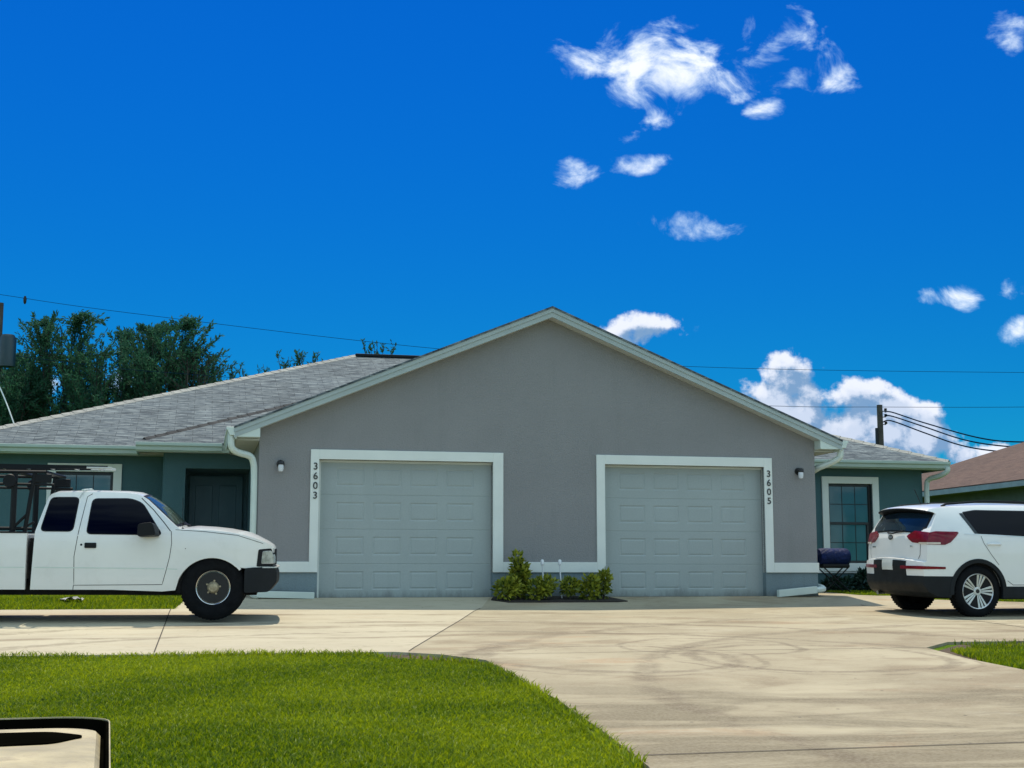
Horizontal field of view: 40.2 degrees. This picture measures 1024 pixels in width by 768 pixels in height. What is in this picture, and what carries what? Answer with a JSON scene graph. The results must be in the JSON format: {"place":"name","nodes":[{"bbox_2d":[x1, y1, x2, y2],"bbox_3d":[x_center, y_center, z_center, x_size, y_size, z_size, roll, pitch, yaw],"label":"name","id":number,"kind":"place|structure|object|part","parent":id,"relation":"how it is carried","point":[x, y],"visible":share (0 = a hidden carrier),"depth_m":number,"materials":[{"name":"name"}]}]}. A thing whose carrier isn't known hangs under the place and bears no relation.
{"place":"outdoors","nodes":[
{"label":"outdoors","id":0,"kind":"place"},
{"bbox_2d":[0,595,1017,767],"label":"ground","id":1,"kind":"structure","parent":0,"point":[942,647],"depth_m":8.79,"materials":[{"name":"green plant"}]},
{"bbox_2d":[0,302,16,373],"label":"utility pole","id":2,"kind":"object","parent":1,"relation":"on","point":[8,342],"visible":1,"depth_m":42.21,"materials":[{"name":"grey wood"}]},
{"bbox_2d":[0,388,13,422],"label":"guy wire","id":3,"kind":"object","parent":2,"relation":"attached to","point":[7,405],"visible":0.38,"depth_m":41.08,"materials":[{"name":"grey metal"}]},
{"bbox_2d":[19,356,804,406],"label":"power line","id":4,"kind":"object","parent":2,"relation":"attached to","point":[231,377],"visible":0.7,"depth_m":43.67,"materials":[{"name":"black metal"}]},
{"bbox_2d":[0,354,55,425],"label":"tree","id":5,"kind":"object","parent":1,"relation":"on","point":[13,398],"visible":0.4,"depth_m":43.74,"materials":[{"name":"green plant"}]},
{"bbox_2d":[0,348,74,422],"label":"tree","id":6,"kind":"object","parent":1,"relation":"on","point":[21,363],"visible":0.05,"depth_m":46.16,"materials":[{"name":"green plant"}]},
{"bbox_2d":[0,717,110,767],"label":"mirror","id":7,"kind":"object","parent":1,"relation":"on","point":[55,742],"visible":1,"depth_m":2.58,"materials":[{"name":"plastic"}]},
{"bbox_2d":[1,309,109,421],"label":"tree","id":8,"kind":"object","parent":1,"relation":"on","point":[44,342],"visible":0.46,"depth_m":44.81,"materials":[{"name":"green plant"}]},
{"bbox_2d":[0,595,182,609],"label":"house lawn","id":9,"kind":"structure","parent":1,"relation":"on","point":[96,601],"depth_m":20.04,"materials":[{"name":"green plant"}]},
{"bbox_2d":[61,596,84,600],"bbox_3d":[-6.314,3.074,20.098,0.339,0.071,0.213,0,-8,0],"label":"rag","id":10,"kind":"object","parent":9,"relation":"on","point":[73,598],"visible":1,"depth_m":20.08,"materials":[{"name":"white fabric"}]},
{"bbox_2d":[30,340,159,416],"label":"tree","id":11,"kind":"object","parent":1,"relation":"on","point":[81,399],"visible":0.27,"depth_m":43.81,"materials":[{"name":"green plant"}]},
{"bbox_2d":[57,319,190,404],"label":"tree","id":12,"kind":"object","parent":1,"relation":"on","point":[122,336],"visible":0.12,"depth_m":46.64,"materials":[{"name":"green plant"}]},
{"bbox_2d":[110,313,237,399],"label":"tree","id":13,"kind":"object","parent":1,"relation":"on","point":[150,386],"visible":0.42,"depth_m":44.80,"materials":[{"name":"green plant"}]},
{"bbox_2d":[155,345,235,391],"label":"tree","id":14,"kind":"object","parent":1,"relation":"on","point":[205,370],"visible":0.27,"depth_m":44.33,"materials":[{"name":"green plant"}]},
{"bbox_2d":[227,362,262,378],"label":"tree","id":15,"kind":"object","parent":1,"relation":"on","point":[238,371],"visible":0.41,"depth_m":50.45,"materials":[{"name":"green plant"}]},
{"bbox_2d":[275,349,298,368],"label":"tree","id":16,"kind":"object","parent":1,"relation":"on","point":[284,365],"visible":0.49,"depth_m":50.53,"materials":[{"name":"green plant"}]},
{"bbox_2d":[291,349,323,365],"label":"tree","id":17,"kind":"object","parent":1,"relation":"on","point":[299,358],"visible":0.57,"depth_m":50.45,"materials":[{"name":"green plant"}]},
{"bbox_2d":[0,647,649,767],"bbox_3d":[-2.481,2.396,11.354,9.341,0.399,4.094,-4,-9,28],"label":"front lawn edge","id":18,"kind":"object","parent":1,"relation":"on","point":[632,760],"visible":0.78,"depth_m":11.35,"materials":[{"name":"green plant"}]},
{"bbox_2d":[361,338,395,354],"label":"tree","id":19,"kind":"object","parent":1,"relation":"on","point":[377,352],"visible":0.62,"depth_m":52.51,"materials":[{"name":"green plant"}]},
{"bbox_2d":[385,655,471,664],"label":"bare soil","id":20,"kind":"structure","parent":1,"relation":"on","point":[408,657],"depth_m":12.84,"materials":[{"name":"brown soil"}]},
{"bbox_2d":[0,306,950,598],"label":"duplex house","id":21,"kind":"structure","parent":1,"relation":"on","point":[548,436],"depth_m":22.55,"materials":[{"name":"grey paint"}]},
{"bbox_2d":[46,463,121,501],"bbox_3d":[-7.363,2.138,24.069,1.230,1.535,0.180,2,-8,-12],"label":"window","id":22,"kind":"structure","parent":21,"relation":"in","point":[110,480],"depth_m":24.17,"materials":[{"name":"clear glass"}]},
{"bbox_2d":[189,476,242,529],"bbox_3d":[-5.271,2.659,24.838,0.920,2.050,0.065,2,-8,-12],"label":"entry door","id":23,"kind":"structure","parent":21,"relation":"in","point":[215,501],"depth_m":24.89,"materials":[{"name":"paint"}]},
{"bbox_2d":[317,460,491,597],"bbox_3d":[-1.663,2.268,21.765,2.720,2.130,0.082,2,-8,-12],"label":"garage door","id":24,"kind":"structure","parent":21,"relation":"in","point":[386,528],"depth_m":21.75,"materials":[{"name":"paint"}]},
{"bbox_2d":[605,465,762,596],"bbox_3d":[2.782,2.403,22.748,2.720,2.130,0.082,2,-8,-12],"label":"garage door","id":25,"kind":"structure","parent":21,"relation":"in","point":[672,531],"depth_m":22.74,"materials":[{"name":"paint"}]},
{"bbox_2d":[821,476,879,570],"bbox_3d":[6.550,2.710,27.123,1.190,1.820,0.180,2,-8,-12],"label":"window","id":26,"kind":"structure","parent":21,"relation":"in","point":[846,502],"depth_m":27.17,"materials":[{"name":"clear glass"}]},
{"bbox_2d":[821,574,855,590],"bbox_3d":[6.155,3.800,26.479,0.714,0.431,0.477,0,-8,0],"label":"window shrub","id":27,"kind":"object","parent":1,"relation":"on","point":[844,581],"visible":0.7,"depth_m":26.40,"materials":[{"name":"green plant"}]},
{"bbox_2d":[852,566,871,590],"bbox_3d":[6.725,3.724,26.516,0.665,0.647,0.603,0,-8,0],"label":"window shrub","id":28,"kind":"object","parent":1,"relation":"on","point":[860,577],"visible":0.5,"depth_m":26.44,"materials":[{"name":"green plant"}]},
{"bbox_2d":[875,405,887,445],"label":"utility pole","id":29,"kind":"object","parent":1,"relation":"on","point":[879,436],"visible":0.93,"depth_m":48.19,"materials":[{"name":"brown wood"}]},
{"bbox_2d":[883,420,996,450],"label":"service wire","id":30,"kind":"object","parent":29,"relation":"attached to","point":[939,438],"visible":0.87,"depth_m":46.03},
{"bbox_2d":[885,415,1008,446],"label":"service wire","id":31,"kind":"object","parent":29,"relation":"attached to","point":[946,434],"visible":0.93,"depth_m":45.89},
{"bbox_2d":[885,411,1023,442],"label":"service wire","id":32,"kind":"object","parent":29,"relation":"attached to","point":[955,431],"visible":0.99,"depth_m":45.25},
{"bbox_2d":[826,589,1023,601],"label":"lawn","id":33,"kind":"structure","parent":1,"relation":"on","point":[863,592],"depth_m":24.47,"materials":[{"name":"green plant"}]},
{"bbox_2d":[922,442,1023,503],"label":"neighbour house","id":34,"kind":"structure","parent":1,"relation":"on","point":[997,475],"depth_m":35.35,"materials":[{"name":"paint"}]},
{"bbox_2d":[953,639,1023,645],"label":"side lawn edge","id":35,"kind":"object","parent":1,"relation":"on","point":[994,643],"visible":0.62,"depth_m":14.66,"materials":[{"name":"green plant"}]},
{"bbox_2d":[0,592,1023,767],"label":"driveway","id":36,"kind":"structure","parent":0,"point":[672,690],"depth_m":13.05,"materials":[{"name":"concrete"}]},
{"bbox_2d":[0,470,279,619],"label":"pickup truck","id":37,"kind":"object","parent":36,"relation":"on","point":[90,541],"visible":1,"depth_m":16.69,"materials":[{"name":"white paint"}]},
{"bbox_2d":[0,464,115,470],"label":"ladder","id":38,"kind":"object","parent":37,"relation":"on","point":[41,467],"visible":1,"depth_m":16.89,"materials":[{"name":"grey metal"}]},
{"bbox_3d":[-5.371,1.547,16.651,0.405,0.416,0.192,1,-6,-9],"label":"side window","id":39,"kind":"part","parent":37,"relation":"part of","materials":[{"name":"black glass"}]},
{"bbox_3d":[-4.629,1.586,16.761,0.863,0.441,0.197,1,-6,-9],"label":"door window","id":40,"kind":"part","parent":37,"relation":"part of","materials":[{"name":"black glass"}]},
{"bbox_2d":[154,609,170,651],"bbox_3d":[-4.001,2.785,16.107,0.011,0.236,6.810,2,-8,-12],"label":"expansion joint","id":41,"kind":"object","parent":36,"relation":"on","point":[161,632],"visible":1,"depth_m":14.90,"materials":[{"name":"grey concrete"}]},
{"bbox_2d":[409,608,479,650],"bbox_3d":[-0.712,2.868,16.671,0.010,0.241,7.131,-1,-8,4],"label":"expansion joint","id":42,"kind":"object","parent":36,"relation":"on","point":[440,631],"visible":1,"depth_m":15.42,"materials":[{"name":"grey concrete"}]},
{"bbox_2d":[491,596,627,602],"bbox_3d":[0.698,3.341,21.613,2.100,0.122,0.720,2,-8,-12],"label":"mulch bed","id":43,"kind":"object","parent":36,"relation":"on","point":[556,599],"visible":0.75,"depth_m":21.44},
{"bbox_2d":[490,573,524,600],"bbox_3d":[-0.067,3.116,21.365,0.483,0.466,0.481,-7,-11,43],"label":"garden shrub","id":44,"kind":"object","parent":43,"relation":"on","point":[507,587],"visible":0.99,"depth_m":21.30,"materials":[{"name":"green plant"}]},
{"bbox_2d":[507,548,532,598],"bbox_3d":[0.119,2.929,21.537,0.411,0.816,0.413,0,-8,0],"label":"garden shrub","id":45,"kind":"object","parent":43,"relation":"on","point":[519,566],"visible":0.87,"depth_m":21.49,"materials":[{"name":"green plant"}]},
{"bbox_2d":[522,572,559,599],"bbox_3d":[0.425,3.122,21.492,0.601,0.461,0.488,-3,-8,19],"label":"garden shrub","id":46,"kind":"object","parent":43,"relation":"on","point":[545,588],"visible":0.98,"depth_m":21.42,"materials":[{"name":"green plant"}]},
{"bbox_2d":[540,559,544,597],"bbox_3d":[0.478,3.051,21.692,0.073,0.661,0.055,0,-8,0],"label":"garden stake","id":47,"kind":"object","parent":43,"relation":"on","point":[542,562],"visible":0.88,"depth_m":21.70,"materials":[{"name":"white plastic"}]},
{"bbox_2d":[558,559,562,597],"bbox_3d":[0.751,3.059,21.752,0.073,0.661,0.055,0,-8,0],"label":"garden stake","id":48,"kind":"object","parent":43,"relation":"on","point":[559,562],"visible":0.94,"depth_m":21.77,"materials":[{"name":"white plastic"}]},
{"bbox_2d":[557,575,581,598],"bbox_3d":[0.901,3.153,21.640,0.402,0.408,0.419,0,-8,0],"label":"garden shrub","id":49,"kind":"object","parent":43,"relation":"on","point":[570,588],"visible":0.98,"depth_m":21.59,"materials":[{"name":"green plant"}]},
{"bbox_2d":[576,572,602,599],"bbox_3d":[1.207,3.140,21.637,0.422,0.496,0.405,-4,-9,25],"label":"garden shrub","id":50,"kind":"object","parent":43,"relation":"on","point":[590,587],"visible":0.99,"depth_m":21.59,"materials":[{"name":"green plant"}]},
{"bbox_2d":[596,566,613,598],"bbox_3d":[1.424,3.097,21.792,0.326,0.557,0.344,0,-8,0],"label":"garden shrub","id":51,"kind":"object","parent":43,"relation":"on","point":[605,584],"visible":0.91,"depth_m":21.77,"materials":[{"name":"green plant"}]},
{"bbox_2d":[452,650,705,654],"bbox_3d":[0.712,2.525,13.175,2.802,0.005,0.010,2,-8,-14],"label":"expansion joint","id":52,"kind":"object","parent":36,"relation":"on","point":[581,652],"visible":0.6,"depth_m":13.15,"materials":[{"name":"grey concrete"}]},
{"bbox_2d":[648,742,1012,754],"bbox_3d":[2.946,2.115,8.264,4.582,0.007,0.014,2,-8,-14],"label":"expansion joint","id":53,"kind":"object","parent":36,"relation":"on","point":[829,748],"visible":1,"depth_m":7.98,"materials":[{"name":"grey concrete"}]},
{"bbox_2d":[817,548,850,592],"bbox_3d":[5.836,3.387,25.431,0.600,0.810,0.352,2,-8,-12],"label":"portable grill","id":54,"kind":"object","parent":36,"relation":"on","point":[834,558],"visible":0.84,"depth_m":25.32,"materials":[{"name":"blue metal"}]},
{"bbox_2d":[866,489,1023,616],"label":"suv","id":55,"kind":"object","parent":36,"relation":"on","point":[965,558],"visible":0.99,"depth_m":19.16,"materials":[{"name":"white paint"}]},
{"bbox_3d":[5.489,1.968,19.782,0.279,0.315,1.419,2,-7,-15],"label":"rear window","id":56,"kind":"part","parent":55,"relation":"part of","materials":[{"name":"black glass"}]},
{"bbox_3d":[6.732,1.924,19.300,1.103,0.369,0.191,2,-7,-15],"label":"door window","id":57,"kind":"part","parent":55,"relation":"part of","materials":[{"name":"black glass"}]},
{"bbox_2d":[0,0,1023,473],"label":"sky","id":58,"kind":"structure","parent":0,"point":[821,188],"materials":[{"name":"blue"}]},
{"bbox_2d":[939,642,1023,669],"bbox_3d":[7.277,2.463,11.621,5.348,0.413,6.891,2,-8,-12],"label":"side lawn","id":59,"kind":"structure","parent":0,"point":[1005,655],"depth_m":13.35,"materials":[{"name":"green plant"}]},
{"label":"line spacer","id":60,"kind":"object","parent":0,"visible":0},
{"bbox_2d":[0,294,1023,372],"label":"power line","id":61,"kind":"object","parent":60,"relation":"attached to","point":[437,348],"visible":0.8,"depth_m":49.43,"materials":[{"name":"black metal"}]}
]}

